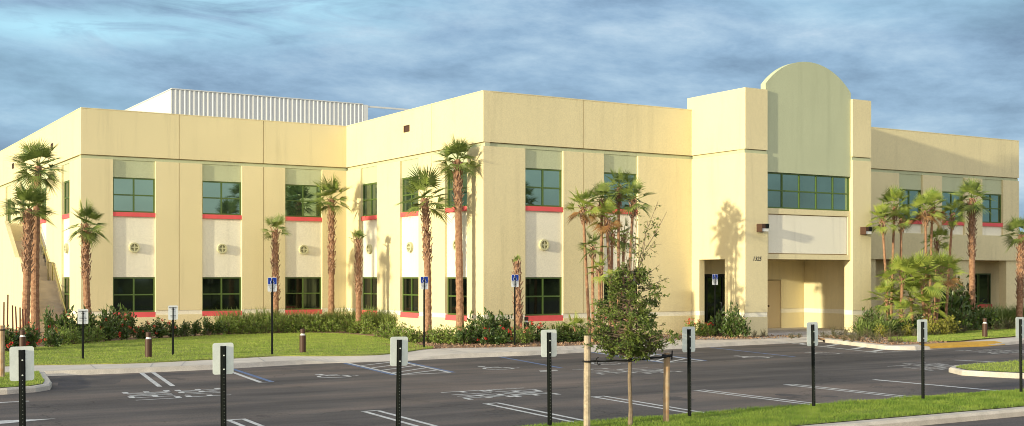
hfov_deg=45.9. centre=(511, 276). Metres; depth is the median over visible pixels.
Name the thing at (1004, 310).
fountain grass
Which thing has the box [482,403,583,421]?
road marking
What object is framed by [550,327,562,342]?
shrub
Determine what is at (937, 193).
slender palm
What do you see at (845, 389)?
road marking
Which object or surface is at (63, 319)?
shrub
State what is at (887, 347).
kerb
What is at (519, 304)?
cabbage palm
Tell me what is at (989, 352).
road marking
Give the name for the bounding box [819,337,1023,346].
sidewalk
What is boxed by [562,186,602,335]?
slender palm
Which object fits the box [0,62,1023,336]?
office building
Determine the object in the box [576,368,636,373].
road marking
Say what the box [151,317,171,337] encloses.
flowering shrub
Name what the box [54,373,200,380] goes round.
asphalt patch
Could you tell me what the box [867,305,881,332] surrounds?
shrub
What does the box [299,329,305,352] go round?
bollard light
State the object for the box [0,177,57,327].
cabbage palm
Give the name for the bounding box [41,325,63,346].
flowering shrub
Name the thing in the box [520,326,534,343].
flowering shrub
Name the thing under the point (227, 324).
shrub
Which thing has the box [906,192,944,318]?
slender palm
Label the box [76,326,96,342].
shrub
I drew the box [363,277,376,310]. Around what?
window
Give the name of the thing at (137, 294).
window
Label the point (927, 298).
slender palm
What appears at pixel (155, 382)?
road marking
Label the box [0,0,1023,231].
sky
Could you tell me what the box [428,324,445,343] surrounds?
shrub
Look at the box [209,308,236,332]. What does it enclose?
fountain grass
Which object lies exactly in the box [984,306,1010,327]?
fountain grass
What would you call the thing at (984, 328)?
bollard light
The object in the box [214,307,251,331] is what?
fountain grass
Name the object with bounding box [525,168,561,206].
window
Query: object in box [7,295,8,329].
thin stake
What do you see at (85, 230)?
cabbage palm
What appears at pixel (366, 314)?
fountain grass
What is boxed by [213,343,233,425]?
parking sign
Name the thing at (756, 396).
road marking
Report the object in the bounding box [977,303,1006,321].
fountain grass
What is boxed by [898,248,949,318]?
slender palm
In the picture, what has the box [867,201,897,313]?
slender palm
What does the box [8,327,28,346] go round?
flowering shrub
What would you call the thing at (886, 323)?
strap leaf plant
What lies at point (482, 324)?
shrub
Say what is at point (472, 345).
mulch chips
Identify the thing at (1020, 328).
parking sign
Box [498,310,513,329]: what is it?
shrub
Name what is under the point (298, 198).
window
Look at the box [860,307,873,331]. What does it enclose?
shrub
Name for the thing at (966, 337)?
lawn
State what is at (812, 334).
parking sign
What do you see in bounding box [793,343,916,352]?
road marking
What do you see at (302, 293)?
window
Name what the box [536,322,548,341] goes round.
flowering shrub
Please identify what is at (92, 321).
shrub
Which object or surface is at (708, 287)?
entrance door
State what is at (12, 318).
thin stake
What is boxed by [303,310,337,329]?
fountain grass
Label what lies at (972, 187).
cabbage palm
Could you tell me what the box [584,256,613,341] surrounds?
slender palm
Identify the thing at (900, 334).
shrub
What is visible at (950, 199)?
window
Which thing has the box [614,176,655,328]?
slender palm
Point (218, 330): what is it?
shrub
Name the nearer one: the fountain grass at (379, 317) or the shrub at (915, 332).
the shrub at (915, 332)
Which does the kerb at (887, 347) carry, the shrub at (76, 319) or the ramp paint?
the ramp paint
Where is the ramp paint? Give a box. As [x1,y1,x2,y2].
[919,341,1004,347]
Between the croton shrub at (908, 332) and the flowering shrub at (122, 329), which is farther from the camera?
the croton shrub at (908, 332)
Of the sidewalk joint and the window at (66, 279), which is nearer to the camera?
the sidewalk joint
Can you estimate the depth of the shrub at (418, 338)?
46.25 m
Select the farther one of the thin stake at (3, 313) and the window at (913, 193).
the window at (913, 193)
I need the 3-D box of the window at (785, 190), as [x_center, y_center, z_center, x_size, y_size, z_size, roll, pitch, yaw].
[13.059,-3.730,53.403,5.170,1.560,0.074,0,0,-32]
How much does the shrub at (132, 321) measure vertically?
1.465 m
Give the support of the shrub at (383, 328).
on the planting bed at (134, 338)
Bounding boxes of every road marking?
[0,419,45,423]
[122,390,181,399]
[140,372,174,386]
[175,388,219,396]
[227,419,263,425]
[233,372,260,381]
[234,369,273,381]
[315,374,351,377]
[344,362,452,374]
[349,363,449,374]
[361,362,434,374]
[362,410,436,425]
[441,390,512,399]
[479,366,513,368]
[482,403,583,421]
[486,388,558,396]
[502,357,561,367]
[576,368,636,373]
[591,352,706,362]
[592,396,701,412]
[595,352,701,361]
[617,368,679,373]
[694,390,816,404]
[711,347,794,356]
[785,384,911,396]
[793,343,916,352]
[800,343,885,351]
[874,379,995,390]
[899,365,945,370]
[906,363,953,367]
[960,350,1015,353]
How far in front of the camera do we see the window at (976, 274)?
67.07 m
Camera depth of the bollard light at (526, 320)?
47.56 m
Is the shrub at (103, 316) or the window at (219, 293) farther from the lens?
the window at (219, 293)
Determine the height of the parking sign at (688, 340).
1.600 m
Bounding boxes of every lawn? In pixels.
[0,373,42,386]
[5,333,432,366]
[541,389,1023,425]
[894,329,1015,341]
[957,361,1023,371]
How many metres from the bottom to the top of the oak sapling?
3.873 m
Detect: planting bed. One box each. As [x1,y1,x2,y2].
[5,328,752,366]
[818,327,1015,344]
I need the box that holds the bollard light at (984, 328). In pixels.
[982,318,987,336]
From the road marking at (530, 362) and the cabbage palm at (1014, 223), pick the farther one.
the cabbage palm at (1014, 223)
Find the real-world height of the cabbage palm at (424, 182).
7.197 m
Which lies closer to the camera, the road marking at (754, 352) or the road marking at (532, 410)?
the road marking at (532, 410)
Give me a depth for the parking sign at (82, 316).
36.75 m
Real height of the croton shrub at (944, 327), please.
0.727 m
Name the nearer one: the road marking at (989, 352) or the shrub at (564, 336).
the road marking at (989, 352)
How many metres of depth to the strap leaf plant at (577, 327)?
47.70 m
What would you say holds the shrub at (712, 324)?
on the planting bed at (134, 338)
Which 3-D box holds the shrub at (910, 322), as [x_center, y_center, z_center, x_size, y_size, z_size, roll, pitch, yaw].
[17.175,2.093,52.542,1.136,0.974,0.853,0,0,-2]
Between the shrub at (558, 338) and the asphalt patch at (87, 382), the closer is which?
the asphalt patch at (87, 382)
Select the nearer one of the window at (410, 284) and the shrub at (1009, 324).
the window at (410, 284)
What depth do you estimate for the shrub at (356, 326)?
54.13 m
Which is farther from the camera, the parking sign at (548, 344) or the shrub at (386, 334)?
the shrub at (386, 334)
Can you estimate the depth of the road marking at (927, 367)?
35.23 m
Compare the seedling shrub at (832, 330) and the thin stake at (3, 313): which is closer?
the thin stake at (3, 313)
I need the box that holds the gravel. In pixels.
[855,335,939,343]
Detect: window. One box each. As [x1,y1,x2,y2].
[64,180,69,213]
[64,277,69,310]
[113,177,154,212]
[113,277,154,311]
[202,181,240,214]
[202,277,240,310]
[285,184,320,216]
[285,277,320,309]
[363,182,376,215]
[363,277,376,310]
[403,176,418,211]
[403,277,418,312]
[448,170,466,207]
[448,277,466,315]
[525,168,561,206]
[525,277,561,315]
[604,172,635,208]
[604,277,635,313]
[768,172,848,210]
[899,189,920,219]
[942,191,962,221]
[975,273,977,303]
[978,273,990,303]
[982,194,1000,222]
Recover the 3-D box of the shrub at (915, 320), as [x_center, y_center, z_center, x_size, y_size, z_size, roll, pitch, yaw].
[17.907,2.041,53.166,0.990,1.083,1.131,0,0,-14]
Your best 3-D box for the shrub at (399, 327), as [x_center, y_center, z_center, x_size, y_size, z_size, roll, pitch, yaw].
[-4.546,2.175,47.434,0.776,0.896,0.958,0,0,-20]
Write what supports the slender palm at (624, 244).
on the planting bed at (134, 338)
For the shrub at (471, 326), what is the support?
on the planting bed at (134, 338)
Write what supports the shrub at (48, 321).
on the planting bed at (134, 338)
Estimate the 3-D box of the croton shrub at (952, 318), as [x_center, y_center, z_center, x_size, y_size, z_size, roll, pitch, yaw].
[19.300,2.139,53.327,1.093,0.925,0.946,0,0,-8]
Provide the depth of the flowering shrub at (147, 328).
49.40 m
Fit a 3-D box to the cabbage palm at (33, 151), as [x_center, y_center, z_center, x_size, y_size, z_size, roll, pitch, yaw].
[-18.575,-1.490,47.293,2.365,8.082,2.302,0,0,-32]
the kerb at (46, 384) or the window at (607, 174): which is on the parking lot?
the kerb at (46, 384)
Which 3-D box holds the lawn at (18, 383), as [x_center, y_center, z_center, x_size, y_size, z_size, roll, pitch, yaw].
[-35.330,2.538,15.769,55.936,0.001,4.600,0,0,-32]
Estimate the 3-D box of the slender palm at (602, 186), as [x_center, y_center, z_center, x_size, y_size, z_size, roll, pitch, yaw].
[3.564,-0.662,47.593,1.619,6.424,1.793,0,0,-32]
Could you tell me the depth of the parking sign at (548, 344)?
20.18 m
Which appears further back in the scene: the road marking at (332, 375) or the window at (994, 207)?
the window at (994, 207)
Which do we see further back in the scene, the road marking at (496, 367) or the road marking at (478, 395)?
the road marking at (496, 367)
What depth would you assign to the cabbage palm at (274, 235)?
56.16 m
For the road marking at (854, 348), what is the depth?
45.05 m
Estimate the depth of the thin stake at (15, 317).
43.56 m
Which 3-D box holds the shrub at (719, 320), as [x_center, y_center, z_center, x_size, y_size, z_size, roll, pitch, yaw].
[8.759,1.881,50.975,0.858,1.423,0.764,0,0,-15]
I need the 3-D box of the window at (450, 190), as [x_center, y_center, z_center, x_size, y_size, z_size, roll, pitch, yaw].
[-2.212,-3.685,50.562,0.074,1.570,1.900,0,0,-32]
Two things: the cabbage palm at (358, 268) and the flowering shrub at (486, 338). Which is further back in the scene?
the cabbage palm at (358, 268)
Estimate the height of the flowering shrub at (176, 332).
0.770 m
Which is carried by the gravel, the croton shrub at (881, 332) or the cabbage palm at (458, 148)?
the croton shrub at (881, 332)
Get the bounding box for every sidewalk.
[5,337,820,371]
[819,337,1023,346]
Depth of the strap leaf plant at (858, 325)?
51.57 m
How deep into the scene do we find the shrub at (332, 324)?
55.15 m
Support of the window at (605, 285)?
in the office building
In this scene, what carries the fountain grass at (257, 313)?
on the planting bed at (134, 338)
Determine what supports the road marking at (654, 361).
on the parking lot
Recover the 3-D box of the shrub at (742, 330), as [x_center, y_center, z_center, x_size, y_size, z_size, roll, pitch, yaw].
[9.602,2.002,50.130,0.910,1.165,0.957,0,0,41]
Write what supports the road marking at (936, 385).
on the parking lot
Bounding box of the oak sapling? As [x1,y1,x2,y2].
[580,202,681,425]
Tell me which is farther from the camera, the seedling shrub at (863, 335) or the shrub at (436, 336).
the seedling shrub at (863, 335)
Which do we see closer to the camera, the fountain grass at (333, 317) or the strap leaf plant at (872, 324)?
the strap leaf plant at (872, 324)
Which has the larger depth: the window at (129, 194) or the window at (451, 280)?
the window at (129, 194)
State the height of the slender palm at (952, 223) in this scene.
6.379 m
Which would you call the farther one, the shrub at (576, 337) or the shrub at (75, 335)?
the shrub at (576, 337)
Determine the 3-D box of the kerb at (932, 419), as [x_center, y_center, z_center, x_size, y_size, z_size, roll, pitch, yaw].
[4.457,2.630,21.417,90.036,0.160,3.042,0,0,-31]
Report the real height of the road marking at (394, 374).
0.001 m
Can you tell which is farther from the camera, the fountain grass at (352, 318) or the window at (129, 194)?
the fountain grass at (352, 318)
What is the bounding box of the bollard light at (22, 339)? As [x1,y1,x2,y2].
[19,330,25,346]
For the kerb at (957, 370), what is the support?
on the parking lot
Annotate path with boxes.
[661,335,738,339]
[747,332,858,339]
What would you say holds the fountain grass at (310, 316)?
on the planting bed at (134, 338)
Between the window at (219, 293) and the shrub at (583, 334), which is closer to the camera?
the shrub at (583, 334)
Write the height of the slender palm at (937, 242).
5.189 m
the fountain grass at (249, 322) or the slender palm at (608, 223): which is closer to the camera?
the slender palm at (608, 223)
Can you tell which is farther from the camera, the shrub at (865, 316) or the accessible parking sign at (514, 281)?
the shrub at (865, 316)
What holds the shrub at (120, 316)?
on the planting bed at (134, 338)
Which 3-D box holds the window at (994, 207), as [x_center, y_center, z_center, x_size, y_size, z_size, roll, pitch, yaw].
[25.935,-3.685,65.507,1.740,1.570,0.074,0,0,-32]
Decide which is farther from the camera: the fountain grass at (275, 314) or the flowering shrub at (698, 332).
the fountain grass at (275, 314)
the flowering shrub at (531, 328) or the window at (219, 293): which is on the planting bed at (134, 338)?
the flowering shrub at (531, 328)
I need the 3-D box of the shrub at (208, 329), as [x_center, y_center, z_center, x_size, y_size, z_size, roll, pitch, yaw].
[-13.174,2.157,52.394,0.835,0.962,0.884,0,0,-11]
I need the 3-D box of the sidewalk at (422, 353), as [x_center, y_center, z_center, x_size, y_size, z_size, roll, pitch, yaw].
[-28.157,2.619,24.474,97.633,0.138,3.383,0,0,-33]
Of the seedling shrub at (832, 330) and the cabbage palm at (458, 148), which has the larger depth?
the seedling shrub at (832, 330)
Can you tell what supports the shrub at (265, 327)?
on the planting bed at (134, 338)
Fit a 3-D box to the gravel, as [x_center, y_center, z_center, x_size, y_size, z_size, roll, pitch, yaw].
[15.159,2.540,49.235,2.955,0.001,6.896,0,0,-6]
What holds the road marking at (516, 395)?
on the parking lot
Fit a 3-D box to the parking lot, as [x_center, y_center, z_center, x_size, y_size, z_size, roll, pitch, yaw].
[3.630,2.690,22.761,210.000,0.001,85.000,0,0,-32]
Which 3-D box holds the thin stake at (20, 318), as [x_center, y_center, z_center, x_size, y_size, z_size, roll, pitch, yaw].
[-17.848,1.836,43.840,0.062,1.428,0.062,0,0,-32]
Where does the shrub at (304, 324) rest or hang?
on the planting bed at (134, 338)
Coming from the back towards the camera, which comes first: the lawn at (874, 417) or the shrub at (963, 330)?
the shrub at (963, 330)
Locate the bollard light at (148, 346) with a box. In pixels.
[145,332,151,356]
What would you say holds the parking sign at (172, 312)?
on the lawn at (209, 354)
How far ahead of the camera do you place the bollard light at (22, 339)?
39.01 m
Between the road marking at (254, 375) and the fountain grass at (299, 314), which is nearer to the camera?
the road marking at (254, 375)
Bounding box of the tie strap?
[582,350,672,364]
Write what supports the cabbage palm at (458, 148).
on the planting bed at (134, 338)
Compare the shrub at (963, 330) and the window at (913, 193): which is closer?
the shrub at (963, 330)
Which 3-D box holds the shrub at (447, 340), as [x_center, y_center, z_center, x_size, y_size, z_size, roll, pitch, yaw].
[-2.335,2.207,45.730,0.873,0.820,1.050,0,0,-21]
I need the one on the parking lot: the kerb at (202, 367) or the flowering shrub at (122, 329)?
the kerb at (202, 367)
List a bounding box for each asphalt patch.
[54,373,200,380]
[58,375,120,385]
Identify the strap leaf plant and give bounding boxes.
[547,321,573,333]
[554,321,578,335]
[563,324,586,334]
[846,316,871,335]
[852,320,879,336]
[869,312,886,328]
[870,318,899,336]
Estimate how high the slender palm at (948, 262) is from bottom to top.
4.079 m
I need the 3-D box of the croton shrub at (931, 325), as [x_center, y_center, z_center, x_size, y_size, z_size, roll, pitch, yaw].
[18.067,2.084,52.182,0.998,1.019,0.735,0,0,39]
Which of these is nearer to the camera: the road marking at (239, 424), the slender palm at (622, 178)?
the road marking at (239, 424)
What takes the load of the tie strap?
attached to the wooden stake at (587, 379)
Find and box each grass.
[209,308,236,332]
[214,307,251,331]
[239,312,267,332]
[240,306,280,329]
[248,305,289,331]
[276,310,300,331]
[283,308,311,329]
[297,310,324,330]
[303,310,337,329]
[320,307,344,326]
[328,306,362,321]
[340,307,365,328]
[350,304,379,329]
[363,309,388,330]
[376,309,398,326]
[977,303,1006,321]
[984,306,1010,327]
[991,302,1022,327]
[1001,306,1019,327]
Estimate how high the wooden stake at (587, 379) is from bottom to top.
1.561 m
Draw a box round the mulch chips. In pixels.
[373,334,950,349]
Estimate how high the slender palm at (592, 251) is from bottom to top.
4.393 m
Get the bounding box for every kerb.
[0,371,51,394]
[5,340,822,375]
[680,407,1023,425]
[825,339,1023,349]
[949,362,1023,378]
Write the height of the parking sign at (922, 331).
1.600 m
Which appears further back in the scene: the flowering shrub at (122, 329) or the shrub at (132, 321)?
the shrub at (132, 321)
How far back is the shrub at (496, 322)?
46.81 m
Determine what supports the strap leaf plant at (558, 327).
on the planting bed at (134, 338)
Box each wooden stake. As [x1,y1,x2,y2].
[0,325,4,376]
[584,335,590,425]
[663,352,669,421]
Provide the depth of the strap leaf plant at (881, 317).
52.71 m
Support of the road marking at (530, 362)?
on the parking lot
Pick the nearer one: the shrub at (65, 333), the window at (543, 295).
the shrub at (65, 333)
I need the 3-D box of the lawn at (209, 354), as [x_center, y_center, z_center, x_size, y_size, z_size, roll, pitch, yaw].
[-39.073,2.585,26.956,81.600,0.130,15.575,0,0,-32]
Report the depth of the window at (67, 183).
56.65 m
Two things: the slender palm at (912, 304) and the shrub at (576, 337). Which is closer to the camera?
the shrub at (576, 337)
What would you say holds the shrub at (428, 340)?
on the planting bed at (134, 338)
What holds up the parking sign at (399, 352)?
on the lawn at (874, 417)
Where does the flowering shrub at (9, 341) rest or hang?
on the planting bed at (134, 338)
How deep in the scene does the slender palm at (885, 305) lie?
53.83 m
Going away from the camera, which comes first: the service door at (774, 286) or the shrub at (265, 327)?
the shrub at (265, 327)
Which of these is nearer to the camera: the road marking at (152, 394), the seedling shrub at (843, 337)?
the road marking at (152, 394)
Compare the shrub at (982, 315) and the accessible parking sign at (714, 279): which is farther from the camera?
the shrub at (982, 315)
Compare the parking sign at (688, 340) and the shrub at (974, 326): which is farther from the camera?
the shrub at (974, 326)
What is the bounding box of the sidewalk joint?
[89,348,557,368]
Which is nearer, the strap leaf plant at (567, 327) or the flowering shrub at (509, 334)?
the flowering shrub at (509, 334)
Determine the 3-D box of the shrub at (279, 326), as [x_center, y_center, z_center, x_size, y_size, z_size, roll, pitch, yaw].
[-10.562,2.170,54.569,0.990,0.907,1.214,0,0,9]
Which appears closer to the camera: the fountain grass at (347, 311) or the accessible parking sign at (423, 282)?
the accessible parking sign at (423, 282)
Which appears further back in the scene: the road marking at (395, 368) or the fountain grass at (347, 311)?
the fountain grass at (347, 311)
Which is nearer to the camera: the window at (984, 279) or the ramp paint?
the ramp paint
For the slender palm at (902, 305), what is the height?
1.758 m
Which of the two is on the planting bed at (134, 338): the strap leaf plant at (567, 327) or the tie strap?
the strap leaf plant at (567, 327)
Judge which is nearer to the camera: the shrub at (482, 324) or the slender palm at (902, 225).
the shrub at (482, 324)
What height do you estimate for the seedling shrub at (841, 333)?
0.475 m
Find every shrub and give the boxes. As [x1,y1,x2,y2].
[5,325,18,350]
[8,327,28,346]
[19,322,41,347]
[39,305,61,344]
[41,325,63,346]
[44,324,73,344]
[53,305,78,336]
[62,323,86,343]
[68,309,91,342]
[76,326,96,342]
[83,304,101,336]
[88,324,108,341]
[97,304,115,339]
[100,318,120,340]
[109,303,132,338]
[112,318,132,339]
[122,304,140,337]
[133,325,145,338]
[140,321,156,337]
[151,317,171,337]
[165,320,180,337]
[177,319,194,336]
[187,317,202,335]
[200,315,216,334]
[210,320,227,334]
[220,315,240,334]
[232,317,252,333]
[245,318,266,333]
[258,316,275,332]
[269,315,287,332]
[285,316,300,332]
[295,314,317,331]
[309,316,328,331]
[322,317,340,331]
[336,316,352,332]
[348,317,364,332]
[359,317,379,334]
[373,321,388,337]
[380,319,397,338]
[388,321,402,339]
[397,323,416,341]
[409,326,427,342]
[422,325,434,342]
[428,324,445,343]
[440,326,453,343]
[446,326,468,344]
[452,323,477,343]
[465,310,480,342]
[473,312,492,343]
[476,327,496,344]
[484,307,503,334]
[491,325,511,344]
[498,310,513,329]
[506,327,513,342]
[510,323,525,344]
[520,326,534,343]
[522,320,540,341]
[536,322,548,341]
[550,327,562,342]
[557,330,571,342]
[567,331,582,342]
[577,328,589,340]
[681,317,696,331]
[694,319,709,335]
[699,322,716,336]
[705,316,722,335]
[708,304,725,335]
[718,301,742,337]
[734,312,750,337]
[819,330,830,337]
[828,326,839,335]
[837,334,849,340]
[838,327,848,334]
[847,334,856,341]
[854,331,865,340]
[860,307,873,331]
[862,326,870,336]
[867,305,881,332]
[868,331,875,339]
[872,329,880,342]
[873,323,888,336]
[882,327,894,337]
[887,314,904,334]
[892,336,904,342]
[897,327,906,336]
[898,315,916,331]
[900,322,914,335]
[910,328,916,335]
[912,311,927,327]
[924,314,941,334]
[931,282,977,322]
[936,319,953,334]
[938,315,961,332]
[949,305,972,330]
[956,275,989,315]
[959,322,968,332]
[965,309,981,330]
[973,306,991,327]
[986,307,999,328]
[989,320,1004,329]
[1001,317,1014,328]
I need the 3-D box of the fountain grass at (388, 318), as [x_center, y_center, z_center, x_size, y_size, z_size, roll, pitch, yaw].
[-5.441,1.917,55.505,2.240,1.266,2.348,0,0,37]
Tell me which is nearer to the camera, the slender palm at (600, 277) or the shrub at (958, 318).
the slender palm at (600, 277)
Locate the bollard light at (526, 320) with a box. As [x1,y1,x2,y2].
[524,317,528,332]
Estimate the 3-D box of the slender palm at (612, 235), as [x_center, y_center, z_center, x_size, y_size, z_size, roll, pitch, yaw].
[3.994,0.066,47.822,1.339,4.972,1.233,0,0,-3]
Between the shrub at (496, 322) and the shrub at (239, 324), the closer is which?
the shrub at (496, 322)
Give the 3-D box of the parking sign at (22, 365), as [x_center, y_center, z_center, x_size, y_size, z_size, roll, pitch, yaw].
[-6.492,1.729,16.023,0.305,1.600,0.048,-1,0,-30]
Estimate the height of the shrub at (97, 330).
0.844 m
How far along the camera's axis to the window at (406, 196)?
54.58 m
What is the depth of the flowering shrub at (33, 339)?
41.68 m
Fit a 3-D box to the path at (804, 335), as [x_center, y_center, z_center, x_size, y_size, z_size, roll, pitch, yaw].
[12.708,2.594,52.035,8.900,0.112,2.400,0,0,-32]
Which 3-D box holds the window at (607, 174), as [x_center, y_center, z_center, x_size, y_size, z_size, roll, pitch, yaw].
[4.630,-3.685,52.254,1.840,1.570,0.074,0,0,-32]
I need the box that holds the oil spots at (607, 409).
[165,353,1008,424]
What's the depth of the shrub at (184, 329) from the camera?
51.12 m
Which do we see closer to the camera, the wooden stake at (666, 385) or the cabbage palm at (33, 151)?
the wooden stake at (666, 385)
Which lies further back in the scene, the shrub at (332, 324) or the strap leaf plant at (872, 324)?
the shrub at (332, 324)
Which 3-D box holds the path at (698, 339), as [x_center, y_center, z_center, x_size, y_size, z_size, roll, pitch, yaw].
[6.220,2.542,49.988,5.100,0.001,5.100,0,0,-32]
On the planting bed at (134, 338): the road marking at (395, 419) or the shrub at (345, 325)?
the shrub at (345, 325)
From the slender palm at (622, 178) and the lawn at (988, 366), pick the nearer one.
the lawn at (988, 366)
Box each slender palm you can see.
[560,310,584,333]
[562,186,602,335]
[576,232,610,341]
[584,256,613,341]
[585,195,625,329]
[587,180,617,322]
[599,218,627,325]
[602,167,638,339]
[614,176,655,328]
[615,217,639,328]
[861,276,904,320]
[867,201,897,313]
[875,253,927,329]
[876,185,912,320]
[886,296,920,325]
[888,203,918,300]
[888,276,933,320]
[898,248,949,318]
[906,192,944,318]
[908,284,953,322]
[913,187,954,304]
[921,222,953,319]
[922,246,967,322]
[935,197,969,318]
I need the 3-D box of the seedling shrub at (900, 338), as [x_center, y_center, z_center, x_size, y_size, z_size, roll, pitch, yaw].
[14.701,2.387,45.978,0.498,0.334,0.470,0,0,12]
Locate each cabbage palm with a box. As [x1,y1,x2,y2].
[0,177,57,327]
[5,138,65,340]
[65,199,112,315]
[261,213,290,315]
[311,174,351,313]
[349,228,365,330]
[394,163,455,336]
[433,133,482,330]
[511,254,524,335]
[946,177,996,311]
[999,213,1023,326]
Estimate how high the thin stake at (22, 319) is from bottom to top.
1.365 m
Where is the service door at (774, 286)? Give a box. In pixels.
[767,280,780,327]
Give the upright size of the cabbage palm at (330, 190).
7.623 m
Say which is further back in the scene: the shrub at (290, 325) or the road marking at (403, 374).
the shrub at (290, 325)
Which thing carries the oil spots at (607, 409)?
on the parking lot
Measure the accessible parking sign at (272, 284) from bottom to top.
2.520 m
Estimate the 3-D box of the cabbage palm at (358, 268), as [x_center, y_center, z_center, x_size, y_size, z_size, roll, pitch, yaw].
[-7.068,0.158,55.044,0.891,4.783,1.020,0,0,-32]
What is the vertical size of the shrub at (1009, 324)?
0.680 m
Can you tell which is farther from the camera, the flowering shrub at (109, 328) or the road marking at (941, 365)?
the flowering shrub at (109, 328)
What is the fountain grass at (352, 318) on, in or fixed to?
on the planting bed at (134, 338)
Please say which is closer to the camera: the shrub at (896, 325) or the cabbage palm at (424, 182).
the cabbage palm at (424, 182)
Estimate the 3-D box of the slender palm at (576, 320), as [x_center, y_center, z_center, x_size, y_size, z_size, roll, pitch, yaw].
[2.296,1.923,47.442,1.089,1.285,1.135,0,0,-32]
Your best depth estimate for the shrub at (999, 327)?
56.90 m
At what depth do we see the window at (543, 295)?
50.17 m
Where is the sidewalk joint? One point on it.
(259, 358)
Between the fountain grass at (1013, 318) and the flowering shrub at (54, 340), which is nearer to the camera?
the flowering shrub at (54, 340)
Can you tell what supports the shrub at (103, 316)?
on the planting bed at (134, 338)
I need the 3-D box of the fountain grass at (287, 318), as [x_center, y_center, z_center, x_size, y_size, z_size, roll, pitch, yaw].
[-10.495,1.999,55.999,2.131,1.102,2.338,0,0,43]
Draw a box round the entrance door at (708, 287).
[704,274,724,325]
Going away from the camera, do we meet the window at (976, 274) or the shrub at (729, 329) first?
the shrub at (729, 329)
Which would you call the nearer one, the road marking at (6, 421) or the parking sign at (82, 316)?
the road marking at (6, 421)
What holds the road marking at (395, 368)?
on the parking lot
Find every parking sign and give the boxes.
[9,346,33,425]
[78,309,87,358]
[168,305,177,354]
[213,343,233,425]
[268,277,276,353]
[390,337,407,425]
[420,276,427,346]
[511,275,518,344]
[541,329,556,425]
[682,326,694,415]
[712,274,717,335]
[807,322,817,405]
[917,319,926,398]
[1016,317,1023,391]
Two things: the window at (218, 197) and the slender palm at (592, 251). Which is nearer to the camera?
the slender palm at (592, 251)
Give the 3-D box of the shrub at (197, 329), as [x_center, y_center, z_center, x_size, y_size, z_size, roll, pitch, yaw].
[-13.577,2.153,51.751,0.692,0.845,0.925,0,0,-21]
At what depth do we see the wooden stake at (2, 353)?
30.50 m
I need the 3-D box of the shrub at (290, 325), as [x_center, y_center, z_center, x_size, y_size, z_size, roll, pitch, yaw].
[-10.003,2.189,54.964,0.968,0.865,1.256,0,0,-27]
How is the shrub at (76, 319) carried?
on the planting bed at (134, 338)
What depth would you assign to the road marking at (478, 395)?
27.24 m
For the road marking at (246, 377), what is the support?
on the parking lot
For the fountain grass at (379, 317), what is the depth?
55.90 m
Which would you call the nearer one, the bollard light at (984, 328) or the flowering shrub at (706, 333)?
the bollard light at (984, 328)
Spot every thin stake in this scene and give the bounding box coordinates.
[3,302,4,324]
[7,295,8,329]
[12,305,13,329]
[15,306,16,331]
[19,307,20,329]
[22,309,23,329]
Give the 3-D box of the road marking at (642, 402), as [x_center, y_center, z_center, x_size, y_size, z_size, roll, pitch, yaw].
[2.970,2.686,25.086,0.406,0.001,4.583,0,0,-28]
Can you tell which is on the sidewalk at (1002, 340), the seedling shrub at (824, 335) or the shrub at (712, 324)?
the seedling shrub at (824, 335)
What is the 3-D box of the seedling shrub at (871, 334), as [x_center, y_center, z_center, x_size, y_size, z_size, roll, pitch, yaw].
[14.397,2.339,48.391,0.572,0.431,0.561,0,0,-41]
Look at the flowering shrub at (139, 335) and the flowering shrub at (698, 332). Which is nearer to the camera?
the flowering shrub at (139, 335)
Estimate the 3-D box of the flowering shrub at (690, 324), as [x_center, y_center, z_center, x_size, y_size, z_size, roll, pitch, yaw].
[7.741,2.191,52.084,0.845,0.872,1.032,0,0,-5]
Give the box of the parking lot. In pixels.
[0,339,1023,425]
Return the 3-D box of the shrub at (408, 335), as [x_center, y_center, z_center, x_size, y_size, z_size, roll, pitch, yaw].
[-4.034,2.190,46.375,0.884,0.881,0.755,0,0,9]
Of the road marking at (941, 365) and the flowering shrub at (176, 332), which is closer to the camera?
the road marking at (941, 365)
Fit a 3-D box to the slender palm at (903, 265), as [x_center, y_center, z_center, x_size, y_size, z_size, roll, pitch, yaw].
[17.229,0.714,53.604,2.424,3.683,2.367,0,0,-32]
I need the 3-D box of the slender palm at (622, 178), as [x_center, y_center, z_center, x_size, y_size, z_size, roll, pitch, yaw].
[4.223,-0.932,47.751,1.680,6.964,1.706,0,0,-42]
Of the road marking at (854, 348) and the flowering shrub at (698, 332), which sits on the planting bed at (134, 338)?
the flowering shrub at (698, 332)
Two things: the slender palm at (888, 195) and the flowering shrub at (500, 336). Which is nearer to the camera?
the flowering shrub at (500, 336)
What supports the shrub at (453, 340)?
on the planting bed at (134, 338)

